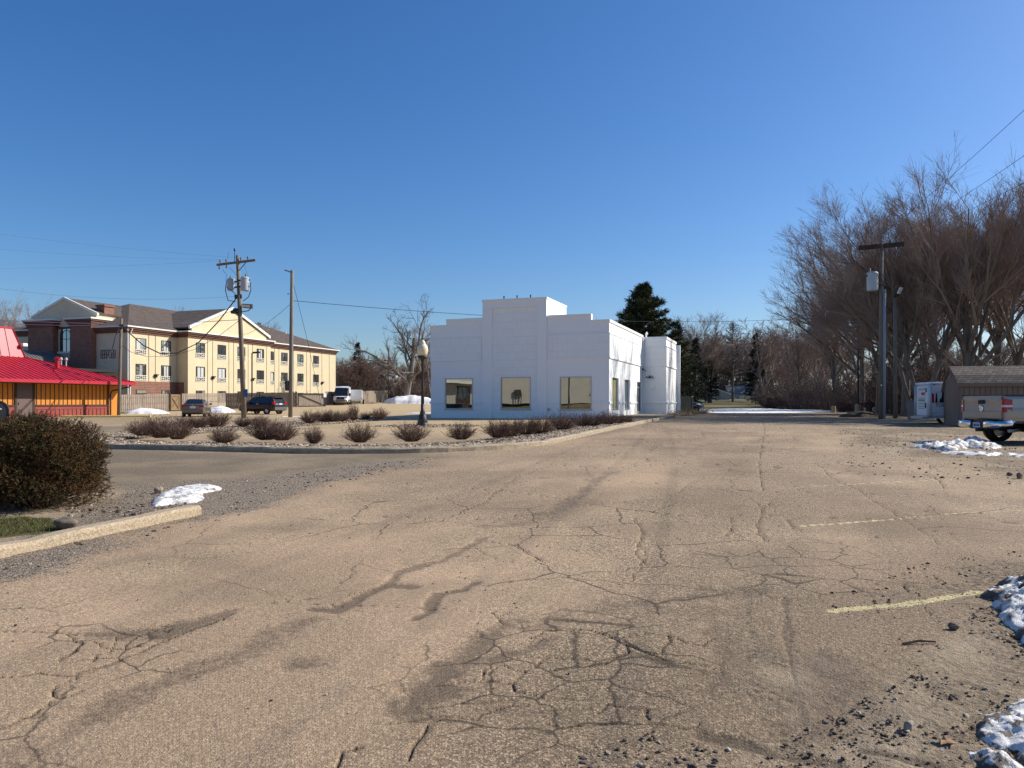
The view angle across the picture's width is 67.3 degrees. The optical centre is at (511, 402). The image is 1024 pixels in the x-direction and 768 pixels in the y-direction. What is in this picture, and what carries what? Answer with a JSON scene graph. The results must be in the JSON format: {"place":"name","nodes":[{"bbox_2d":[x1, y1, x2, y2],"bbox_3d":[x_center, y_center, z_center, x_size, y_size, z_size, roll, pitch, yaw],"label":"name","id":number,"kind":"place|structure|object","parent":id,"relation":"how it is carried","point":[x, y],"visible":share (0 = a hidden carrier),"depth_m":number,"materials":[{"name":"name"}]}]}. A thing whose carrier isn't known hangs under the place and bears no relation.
{"place":"outdoors","nodes":[
{"label":"outdoors","id":0,"kind":"place"},
{"bbox_2d":[0,515,55,535],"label":"grass","id":1,"kind":"structure","parent":0,"point":[20,518],"depth_m":8.94,"materials":[{"name":"plant"}]},
{"bbox_2d":[0,399,1023,767],"bbox_3d":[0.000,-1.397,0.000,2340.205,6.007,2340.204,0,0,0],"label":"ground","id":2,"kind":"structure","parent":0,"point":[674,641],"depth_m":5.76,"materials":[{"name":"asphalt"}]},
{"bbox_2d":[0,289,51,328],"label":"bare tree","id":3,"kind":"object","parent":2,"relation":"on","point":[14,321],"visible":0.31,"depth_m":122.31,"materials":[{"name":"brown plant"}]},
{"bbox_2d":[0,409,114,512],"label":"yew bush","id":4,"kind":"object","parent":2,"relation":"on","point":[43,463],"visible":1,"depth_m":10.15,"materials":[{"name":"green plant"}]},
{"bbox_2d":[53,517,77,528],"bbox_3d":[-5.110,1.394,8.799,0.259,0.160,0.219,0,0,44],"label":"rock","id":5,"kind":"object","parent":2,"relation":"on","point":[65,522],"visible":0.86,"depth_m":8.74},
{"bbox_2d":[0,326,135,417],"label":"restaurant","id":6,"kind":"structure","parent":2,"relation":"on","point":[58,388],"depth_m":61.94,"materials":[{"name":"red"}]},
{"bbox_2d":[14,383,34,417],"bbox_3d":[-37.219,-0.125,58.762,0.100,2.650,1.640,0,0,19],"label":"door","id":7,"kind":"structure","parent":6,"relation":"in","point":[24,394],"depth_m":58.72,"materials":[{"name":"brown paint"}]},
{"bbox_2d":[0,505,201,558],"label":"kerb","id":8,"kind":"structure","parent":2,"relation":"on","point":[55,538],"depth_m":8.28,"materials":[{"name":"concrete"}]},
{"bbox_2d":[61,415,150,416],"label":"kerb","id":9,"kind":"structure","parent":2,"relation":"on","point":[104,415],"depth_m":60.24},
{"bbox_2d":[101,318,123,414],"bbox_3d":[-31.920,-2.737,61.632,0.618,8.618,6.417,0,0,-18],"label":"utility pole","id":10,"kind":"object","parent":2,"relation":"on","point":[121,325],"visible":0.91,"depth_m":64.39,"materials":[{"name":"brown wood"}]},
{"bbox_2d":[123,299,235,353],"bbox_3d":[-26.595,-5.762,60.721,14.350,3.818,0.316,0,0,32],"label":"power cable","id":11,"kind":"object","parent":10,"relation":"attached to","point":[186,348],"visible":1,"depth_m":60.00,"materials":[{"name":"rubber"}]},
{"bbox_2d":[122,416,154,435],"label":"dormant shrub","id":12,"kind":"object","parent":2,"relation":"on","point":[135,429],"visible":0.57,"depth_m":25.96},
{"bbox_2d":[121,394,168,411],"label":"board fence","id":13,"kind":"object","parent":2,"relation":"on","point":[137,401],"visible":0.65,"depth_m":79.86,"materials":[{"name":"wood"}]},
{"bbox_2d":[169,393,181,410],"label":"fence gate","id":14,"kind":"structure","parent":13,"relation":"attached to","point":[175,401],"depth_m":82.40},
{"bbox_2d":[124,408,168,413],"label":"snow pile","id":15,"kind":"object","parent":2,"relation":"on","point":[146,411],"visible":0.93,"depth_m":75.85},
{"bbox_2d":[137,410,184,437],"bbox_3d":[-11.255,0.695,24.674,1.523,0.886,1.635,0,0,-44],"label":"dormant shrub","id":16,"kind":"object","parent":2,"relation":"on","point":[152,429],"visible":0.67,"depth_m":24.47,"materials":[{"name":"plant"}]},
{"bbox_2d":[14,297,339,408],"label":"hotel","id":17,"kind":"structure","parent":2,"relation":"on","point":[212,366],"depth_m":92.78,"materials":[{"name":"paint"}]},
{"bbox_2d":[57,326,69,353],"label":"arched window","id":18,"kind":"structure","parent":17,"relation":"in","point":[65,333],"depth_m":89.07,"materials":[{"name":"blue glass"}]},
{"bbox_2d":[135,338,146,354],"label":"window","id":19,"kind":"structure","parent":17,"relation":"in","point":[140,349],"depth_m":87.80,"materials":[{"name":"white glass"}]},
{"bbox_2d":[135,364,146,379],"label":"window","id":20,"kind":"structure","parent":17,"relation":"in","point":[140,368],"depth_m":87.76,"materials":[{"name":"glass"}]},
{"bbox_2d":[161,340,170,356],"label":"window","id":21,"kind":"structure","parent":17,"relation":"in","point":[165,345],"depth_m":91.27,"materials":[{"name":"glass"}]},
{"bbox_2d":[161,365,170,380],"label":"window","id":22,"kind":"structure","parent":17,"relation":"in","point":[165,370],"depth_m":91.27,"materials":[{"name":"glass"}]},
{"bbox_2d":[155,417,199,439],"bbox_3d":[-10.320,0.748,23.656,1.203,0.782,1.319,0,0,-3],"label":"dormant shrub","id":23,"kind":"object","parent":2,"relation":"on","point":[184,432],"visible":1,"depth_m":23.62,"materials":[{"name":"plant"}]},
{"bbox_2d":[151,484,221,505],"bbox_3d":[-4.917,1.362,11.543,0.863,0.136,2.268,0,0,-8],"label":"snow patch","id":24,"kind":"object","parent":2,"relation":"on","point":[193,493],"visible":0.99,"depth_m":11.22,"materials":[{"name":"snow"}]},
{"bbox_2d":[181,399,211,416],"bbox_3d":[-25.805,0.452,62.981,2.120,1.506,4.540,0,0,-14],"label":"sedan","id":25,"kind":"object","parent":2,"relation":"on","point":[193,406],"visible":0.84,"depth_m":60.99,"materials":[{"name":"brown paint"}]},
{"bbox_2d":[182,393,225,407],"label":"board fence","id":26,"kind":"object","parent":2,"relation":"on","point":[217,401],"visible":0.52,"depth_m":86.00,"materials":[{"name":"wood"}]},
{"bbox_2d":[216,248,255,417],"bbox_3d":[-20.524,-4.920,56.959,3.764,12.969,1.043,0,0,16],"label":"utility pole","id":27,"kind":"object","parent":2,"relation":"on","point":[242,282],"visible":1,"depth_m":56.86,"materials":[{"name":"brown wood"}]},
{"bbox_2d":[226,392,296,408],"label":"board fence","id":28,"kind":"object","parent":2,"relation":"on","point":[231,400],"visible":0.45,"depth_m":89.87,"materials":[{"name":"wood"}]},
{"bbox_2d":[238,396,286,413],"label":"suv","id":29,"kind":"object","parent":2,"relation":"on","point":[264,404],"visible":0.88,"depth_m":74.51,"materials":[{"name":"black paint"}]},
{"bbox_2d":[236,414,289,439],"bbox_3d":[-7.379,0.719,23.020,1.583,0.807,1.533,0,0,-2],"label":"dormant shrub","id":30,"kind":"object","parent":2,"relation":"on","point":[257,430],"visible":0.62,"depth_m":22.80,"materials":[{"name":"plant"}]},
{"bbox_2d":[262,418,302,440],"bbox_3d":[-6.770,0.770,22.666,1.301,0.705,1.212,0,0,-1],"label":"dormant shrub","id":31,"kind":"object","parent":2,"relation":"on","point":[283,434],"visible":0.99,"depth_m":22.52,"materials":[{"name":"plant"}]},
{"bbox_2d":[284,270,320,416],"bbox_3d":[-16.845,-4.486,62.768,0.702,12.110,4.656,0,0,25],"label":"utility pole","id":32,"kind":"object","parent":2,"relation":"on","point":[289,385],"visible":0.93,"depth_m":60.88,"materials":[{"name":"brown wood"}]},
{"bbox_2d":[300,301,783,321],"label":"power line","id":33,"kind":"object","parent":32,"relation":"attached to","point":[471,314],"visible":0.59,"depth_m":78.42,"materials":[{"name":"black metal"}]},
{"bbox_2d":[293,392,325,406],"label":"sliding gate","id":34,"kind":"structure","parent":2,"relation":"on","point":[308,399],"depth_m":98.65,"materials":[{"name":"beige wood"}]},
{"bbox_2d":[331,386,350,404],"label":"van","id":35,"kind":"object","parent":2,"relation":"on","point":[342,393],"visible":0.94,"depth_m":106.07,"materials":[{"name":"white paint"}]},
{"bbox_2d":[65,417,646,448],"bbox_3d":[-4.620,1.046,31.720,16.891,0.402,24.196,0,0,19],"label":"river rock","id":36,"kind":"object","parent":2,"relation":"on","point":[122,437],"visible":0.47,"depth_m":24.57,"materials":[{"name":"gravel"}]},
{"bbox_2d":[188,414,210,427],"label":"dormant shrub","id":37,"kind":"object","parent":36,"relation":"on","point":[202,423],"visible":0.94,"depth_m":32.32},
{"bbox_2d":[201,405,232,426],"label":"dormant shrub","id":38,"kind":"object","parent":36,"relation":"on","point":[215,422],"visible":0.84,"depth_m":33.06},
{"bbox_2d":[203,425,240,442],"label":"dormant shrub","id":39,"kind":"object","parent":36,"relation":"on","point":[223,437],"visible":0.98,"depth_m":21.51,"materials":[{"name":"plant"}]},
{"bbox_2d":[299,408,320,422],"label":"dormant shrub","id":40,"kind":"object","parent":36,"relation":"on","point":[312,418],"visible":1,"depth_m":37.35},
{"bbox_2d":[301,422,325,443],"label":"dormant shrub","id":41,"kind":"object","parent":36,"relation":"on","point":[316,438],"visible":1,"depth_m":21.10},
{"bbox_2d":[368,406,390,418],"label":"dormant shrub","id":42,"kind":"object","parent":36,"relation":"on","point":[379,415],"visible":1,"depth_m":42.08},
{"bbox_2d":[477,416,518,437],"bbox_3d":[-0.492,0.709,23.885,1.185,0.770,1.299,0,0,32],"label":"dormant shrub","id":43,"kind":"object","parent":36,"relation":"on","point":[501,432],"visible":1,"depth_m":23.79,"materials":[{"name":"plant"}]},
{"bbox_2d":[498,418,524,435],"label":"dormant shrub","id":44,"kind":"object","parent":36,"relation":"on","point":[516,427],"visible":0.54,"depth_m":24.59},
{"bbox_2d":[512,416,540,433],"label":"dormant shrub","id":45,"kind":"object","parent":36,"relation":"on","point":[529,428],"visible":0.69,"depth_m":25.57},
{"bbox_2d":[525,414,560,433],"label":"dormant shrub","id":46,"kind":"object","parent":36,"relation":"on","point":[545,425],"visible":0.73,"depth_m":26.10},
{"bbox_2d":[545,408,582,429],"bbox_3d":[1.839,0.564,28.692,1.417,0.921,1.553,0,0,-34],"label":"dormant shrub","id":47,"kind":"object","parent":36,"relation":"on","point":[563,423],"visible":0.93,"depth_m":28.46,"materials":[{"name":"plant"}]},
{"bbox_2d":[571,412,595,425],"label":"dormant shrub","id":48,"kind":"object","parent":36,"relation":"on","point":[585,421],"visible":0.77,"depth_m":31.29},
{"bbox_2d":[581,411,608,425],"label":"dormant shrub","id":49,"kind":"object","parent":36,"relation":"on","point":[597,420],"visible":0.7,"depth_m":31.57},
{"bbox_2d":[601,410,622,423],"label":"dormant shrub","id":50,"kind":"object","parent":36,"relation":"on","point":[610,420],"visible":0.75,"depth_m":33.16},
{"bbox_2d":[337,421,381,442],"bbox_3d":[-4.280,0.783,21.605,1.288,0.698,1.223,0,0,-29],"label":"dormant shrub","id":51,"kind":"object","parent":2,"relation":"on","point":[360,437],"visible":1,"depth_m":21.48,"materials":[{"name":"plant"}]},
{"bbox_2d":[336,353,386,389],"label":"bare tree","id":52,"kind":"object","parent":2,"relation":"on","point":[354,375],"visible":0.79,"depth_m":141.57,"materials":[{"name":"brown plant"}]},
{"bbox_2d":[359,390,389,402],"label":"board fence","id":53,"kind":"object","parent":2,"relation":"on","point":[374,396],"visible":0.81,"depth_m":120.70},
{"bbox_2d":[337,294,433,396],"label":"bare tree","id":54,"kind":"object","parent":2,"relation":"on","point":[410,373],"visible":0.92,"depth_m":117.26,"materials":[{"name":"brown plant"}]},
{"bbox_2d":[83,411,713,453],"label":"kerb","id":55,"kind":"structure","parent":2,"relation":"on","point":[364,450],"depth_m":19.90,"materials":[{"name":"concrete"}]},
{"bbox_2d":[383,395,430,403],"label":"snow pile","id":56,"kind":"object","parent":2,"relation":"on","point":[411,399],"visible":0.67,"depth_m":115.08,"materials":[{"name":"snow"}]},
{"bbox_2d":[389,420,431,441],"bbox_3d":[-2.864,0.784,21.995,1.332,0.679,1.290,0,0,-19],"label":"dormant shrub","id":57,"kind":"object","parent":2,"relation":"on","point":[407,435],"visible":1,"depth_m":21.86,"materials":[{"name":"plant"}]},
{"bbox_2d":[397,361,430,388],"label":"bare tree","id":58,"kind":"object","parent":2,"relation":"on","point":[418,375],"visible":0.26,"depth_m":138.44,"materials":[{"name":"brown plant"}]},
{"bbox_2d":[405,322,435,398],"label":"bare tree","id":59,"kind":"object","parent":2,"relation":"on","point":[427,359],"visible":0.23,"depth_m":123.71,"materials":[{"name":"brown plant"}]},
{"bbox_2d":[417,337,427,425],"bbox_3d":[-3.975,-0.874,34.182,0.526,4.048,0.526,0,0,0],"label":"street lamp","id":60,"kind":"object","parent":2,"relation":"on","point":[422,349],"visible":0.99,"depth_m":34.08,"materials":[{"name":"black metal"}]},
{"bbox_2d":[440,419,477,439],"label":"dormant shrub","id":61,"kind":"object","parent":2,"relation":"on","point":[462,434],"visible":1,"depth_m":22.80,"materials":[{"name":"plant"}]},
{"bbox_2d":[430,295,679,418],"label":"white building","id":62,"kind":"structure","parent":2,"relation":"on","point":[516,357],"depth_m":46.18,"materials":[{"name":"paint"}]},
{"bbox_2d":[444,378,472,409],"bbox_3d":[-3.252,-0.510,47.126,1.950,1.940,0.115,0,0,19],"label":"window","id":63,"kind":"structure","parent":62,"relation":"in","point":[458,391],"depth_m":47.13,"materials":[{"name":"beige glass"}]},
{"bbox_2d":[500,377,530,409],"bbox_3d":[0.219,-0.530,45.889,1.980,1.980,0.115,0,0,19],"label":"window","id":64,"kind":"structure","parent":62,"relation":"in","point":[515,391],"depth_m":45.90,"materials":[{"name":"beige glass"}]},
{"bbox_2d":[560,376,591,410],"bbox_3d":[3.699,-0.515,44.692,2.000,1.970,0.115,0,0,19],"label":"window","id":65,"kind":"structure","parent":62,"relation":"in","point":[575,392],"depth_m":44.70,"materials":[{"name":"beige glass"}]},
{"bbox_2d":[612,378,618,409],"bbox_3d":[6.082,-0.507,45.746,0.240,1.905,1.890,0,0,19],"label":"window","id":66,"kind":"structure","parent":62,"relation":"in","point":[614,380],"depth_m":46.17,"materials":[{"name":"beige glass"}]},
{"bbox_2d":[614,281,699,390],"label":"pine tree","id":67,"kind":"object","parent":2,"relation":"on","point":[643,304],"visible":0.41,"depth_m":80.81,"materials":[{"name":"green plant"}]},
{"bbox_2d":[336,352,1023,414],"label":"undergrowth","id":68,"kind":"object","parent":2,"relation":"on","point":[806,395],"visible":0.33,"depth_m":86.38,"materials":[{"name":"plant"}]},
{"bbox_2d":[336,317,1023,393],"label":"woods","id":69,"kind":"object","parent":2,"relation":"on","point":[772,359],"visible":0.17,"depth_m":147.79,"materials":[{"name":"plant"}]},
{"bbox_2d":[674,323,695,397],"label":"spruce tree","id":70,"kind":"object","parent":2,"relation":"on","point":[682,391],"visible":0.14,"depth_m":95.51,"materials":[{"name":"green plant"}]},
{"bbox_2d":[680,396,692,411],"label":"metal cabinet","id":71,"kind":"object","parent":2,"relation":"on","point":[686,402],"visible":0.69,"depth_m":69.63,"materials":[{"name":"black"}]},
{"bbox_2d":[684,337,709,402],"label":"spruce tree","id":72,"kind":"object","parent":2,"relation":"on","point":[698,392],"visible":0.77,"depth_m":111.75,"materials":[{"name":"green plant"}]},
{"bbox_2d":[667,312,734,400],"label":"bare tree","id":73,"kind":"object","parent":2,"relation":"on","point":[708,347],"visible":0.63,"depth_m":138.22,"materials":[{"name":"brown plant"}]},
{"bbox_2d":[699,345,720,402],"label":"spruce tree","id":74,"kind":"object","parent":2,"relation":"on","point":[712,386],"visible":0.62,"depth_m":149.67,"materials":[{"name":"green plant"}]},
{"bbox_2d":[685,333,741,402],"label":"bare tree","id":75,"kind":"object","parent":2,"relation":"on","point":[719,367],"visible":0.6,"depth_m":148.77,"materials":[{"name":"brown plant"}]},
{"bbox_2d":[719,321,746,401],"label":"larch tree","id":76,"kind":"object","parent":2,"relation":"on","point":[732,368],"visible":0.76,"depth_m":159.77,"materials":[{"name":"brown plant"}]},
{"bbox_2d":[723,386,753,398],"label":"house","id":77,"kind":"structure","parent":2,"relation":"on","point":[738,393],"depth_m":255.58,"materials":[{"name":"white"}]},
{"bbox_2d":[742,332,764,402],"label":"spruce tree","id":78,"kind":"object","parent":2,"relation":"on","point":[751,376],"visible":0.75,"depth_m":137.83,"materials":[{"name":"green plant"}]},
{"bbox_2d":[737,329,794,388],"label":"bare tree","id":79,"kind":"object","parent":2,"relation":"on","point":[765,339],"visible":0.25,"depth_m":148.85,"materials":[{"name":"brown plant"}]},
{"bbox_2d":[702,408,830,412],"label":"snow patch","id":80,"kind":"object","parent":2,"relation":"on","point":[759,410],"visible":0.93,"depth_m":78.66,"materials":[{"name":"snow"}]},
{"bbox_2d":[772,318,823,381],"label":"bare tree","id":81,"kind":"object","parent":2,"relation":"on","point":[797,355],"visible":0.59,"depth_m":111.46,"materials":[{"name":"brown plant"}]},
{"bbox_2d":[759,225,868,410],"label":"bare tree","id":82,"kind":"object","parent":2,"relation":"on","point":[833,350],"visible":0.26,"depth_m":69.60,"materials":[{"name":"brown plant"}]},
{"bbox_2d":[784,272,873,388],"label":"bare tree","id":83,"kind":"object","parent":2,"relation":"on","point":[828,360],"visible":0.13,"depth_m":89.82,"materials":[{"name":"brown plant"}]},
{"bbox_2d":[793,288,865,383],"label":"bare tree","id":84,"kind":"object","parent":2,"relation":"on","point":[845,359],"visible":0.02,"depth_m":100.05,"materials":[{"name":"brown plant"}]},
{"bbox_2d":[798,261,915,384],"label":"bare tree","id":85,"kind":"object","parent":2,"relation":"on","point":[853,359],"visible":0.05,"depth_m":82.19,"materials":[{"name":"brown plant"}]},
{"bbox_2d":[839,411,877,417],"bbox_3d":[22.709,0.787,49.819,2.681,0.478,2.681,0,0,-41],"label":"dirt mound","id":86,"kind":"object","parent":2,"relation":"on","point":[866,414],"visible":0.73,"depth_m":49.25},
{"bbox_2d":[855,317,861,411],"bbox_3d":[27.479,-2.902,61.000,1.286,8.067,0.504,0,0,0],"label":"lamp pole","id":87,"kind":"object","parent":2,"relation":"on","point":[857,406],"visible":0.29,"depth_m":60.93,"materials":[{"name":"metal"}]},
{"bbox_2d":[769,199,950,413],"bbox_3d":[26.321,-6.818,57.247,12.176,16.404,11.082,0,0,-29],"label":"bare tree","id":88,"kind":"object","parent":2,"relation":"on","point":[872,351],"visible":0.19,"depth_m":58.19,"materials":[{"name":"brown plant"}]},
{"bbox_2d":[772,174,978,416],"bbox_3d":[23.483,-6.342,50.236,11.973,15.428,10.896,0,0,-9],"label":"bare tree","id":89,"kind":"object","parent":2,"relation":"on","point":[845,290],"visible":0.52,"depth_m":50.04,"materials":[{"name":"brown plant"}]},
{"bbox_2d":[858,238,903,418],"bbox_3d":[21.110,-3.982,43.923,2.383,10.685,0.643,0,0,9],"label":"utility pole","id":90,"kind":"object","parent":2,"relation":"on","point":[873,284],"visible":0.98,"depth_m":43.88,"materials":[{"name":"brown wood"}]},
{"bbox_2d":[797,180,977,413],"bbox_3d":[31.035,-7.787,62.105,14.571,18.494,14.047,0,0,9],"label":"bare tree","id":91,"kind":"object","parent":2,"relation":"on","point":[915,353],"visible":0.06,"depth_m":61.70,"materials":[{"name":"brown plant"}]},
{"bbox_2d":[892,287,902,417],"bbox_3d":[22.963,-2.782,45.730,0.357,8.178,0.789,0,0,-9],"label":"lamp pole","id":92,"kind":"object","parent":2,"relation":"on","point":[897,292],"visible":0.94,"depth_m":45.90,"materials":[{"name":"grey wood"}]},
{"bbox_2d":[781,178,1023,400],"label":"bare tree","id":93,"kind":"object","parent":2,"relation":"on","point":[946,342],"visible":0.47,"depth_m":48.77,"materials":[{"name":"brown plant"}]},
{"bbox_2d":[910,382,943,422],"bbox_3d":[21.715,0.061,37.232,3.985,2.066,1.870,0,0,8],"label":"moving trailer","id":94,"kind":"object","parent":2,"relation":"on","point":[928,400],"visible":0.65,"depth_m":36.59,"materials":[{"name":"white"}]},
{"bbox_2d":[848,196,1023,372],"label":"bare tree","id":95,"kind":"object","parent":2,"relation":"on","point":[982,351],"visible":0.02,"depth_m":62.26,"materials":[{"name":"brown plant"}]},
{"bbox_2d":[866,130,1023,365],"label":"bare tree","id":96,"kind":"object","parent":2,"relation":"on","point":[966,341],"visible":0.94,"depth_m":45.25,"materials":[{"name":"brown plant"}]},
{"bbox_2d":[881,168,1023,365],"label":"bare tree","id":97,"kind":"object","parent":2,"relation":"on","point":[1017,356],"visible":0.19,"depth_m":48.22,"materials":[{"name":"brown plant"}]},
{"bbox_2d":[910,436,1002,450],"bbox_3d":[13.060,1.129,21.773,5.193,0.312,1.973,0,0,-41],"label":"snow patch","id":98,"kind":"object","parent":2,"relation":"on","point":[974,442],"visible":0.98,"depth_m":20.72,"materials":[{"name":"snow"}]},
{"bbox_2d":[894,179,1023,365],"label":"bare tree","id":99,"kind":"object","parent":2,"relation":"on","point":[995,339],"visible":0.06,"depth_m":65.06,"materials":[{"name":"brown plant"}]},
{"bbox_2d":[935,451,1016,455],"bbox_3d":[11.595,1.241,19.012,2.000,0.102,1.300,0,0,0],"label":"snow patch","id":100,"kind":"object","parent":2,"relation":"on","point":[979,453],"visible":0.96,"depth_m":18.73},
{"bbox_2d":[941,366,1023,425],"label":"shed","id":101,"kind":"structure","parent":2,"relation":"on","point":[958,381],"depth_m":33.99,"materials":[{"name":"wood"}]},
{"bbox_2d":[958,395,1023,440],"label":"pickup truck","id":102,"kind":"object","parent":2,"relation":"on","point":[991,411],"visible":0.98,"depth_m":22.63,"materials":[{"name":"grey paint"}]},
{"bbox_2d":[966,150,1023,342],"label":"bare tree","id":103,"kind":"object","parent":2,"relation":"on","point":[1010,252],"visible":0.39,"depth_m":45.78,"materials":[{"name":"brown plant"}]},
{"bbox_2d":[968,748,1023,767],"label":"snow patch","id":104,"kind":"object","parent":2,"relation":"on","point":[986,758],"visible":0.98,"depth_m":3.24,"materials":[{"name":"snow"}]},
{"bbox_2d":[977,699,1023,763],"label":"snow pile","id":105,"kind":"object","parent":2,"relation":"on","point":[1003,729],"visible":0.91,"depth_m":3.53,"materials":[{"name":"snow"}]},
{"bbox_2d":[982,575,1023,645],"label":"snow pile","id":106,"kind":"object","parent":2,"relation":"on","point":[1006,595],"visible":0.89,"depth_m":5.55,"materials":[{"name":"snow"}]},
{"bbox_2d":[0,0,1023,388],"label":"sky","id":107,"kind":"structure","parent":0,"point":[459,154],"materials":[{"name":"blue"}]},
{"bbox_2d":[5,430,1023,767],"bbox_3d":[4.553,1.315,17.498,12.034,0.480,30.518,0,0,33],"label":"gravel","id":108,"kind":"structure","parent":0,"point":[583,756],"depth_m":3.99,"materials":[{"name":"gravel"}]},
{"bbox_2d":[622,412,685,417],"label":"pavement","id":109,"kind":"structure","parent":0,"point":[646,415],"depth_m":47.40,"materials":[{"name":"concrete"}]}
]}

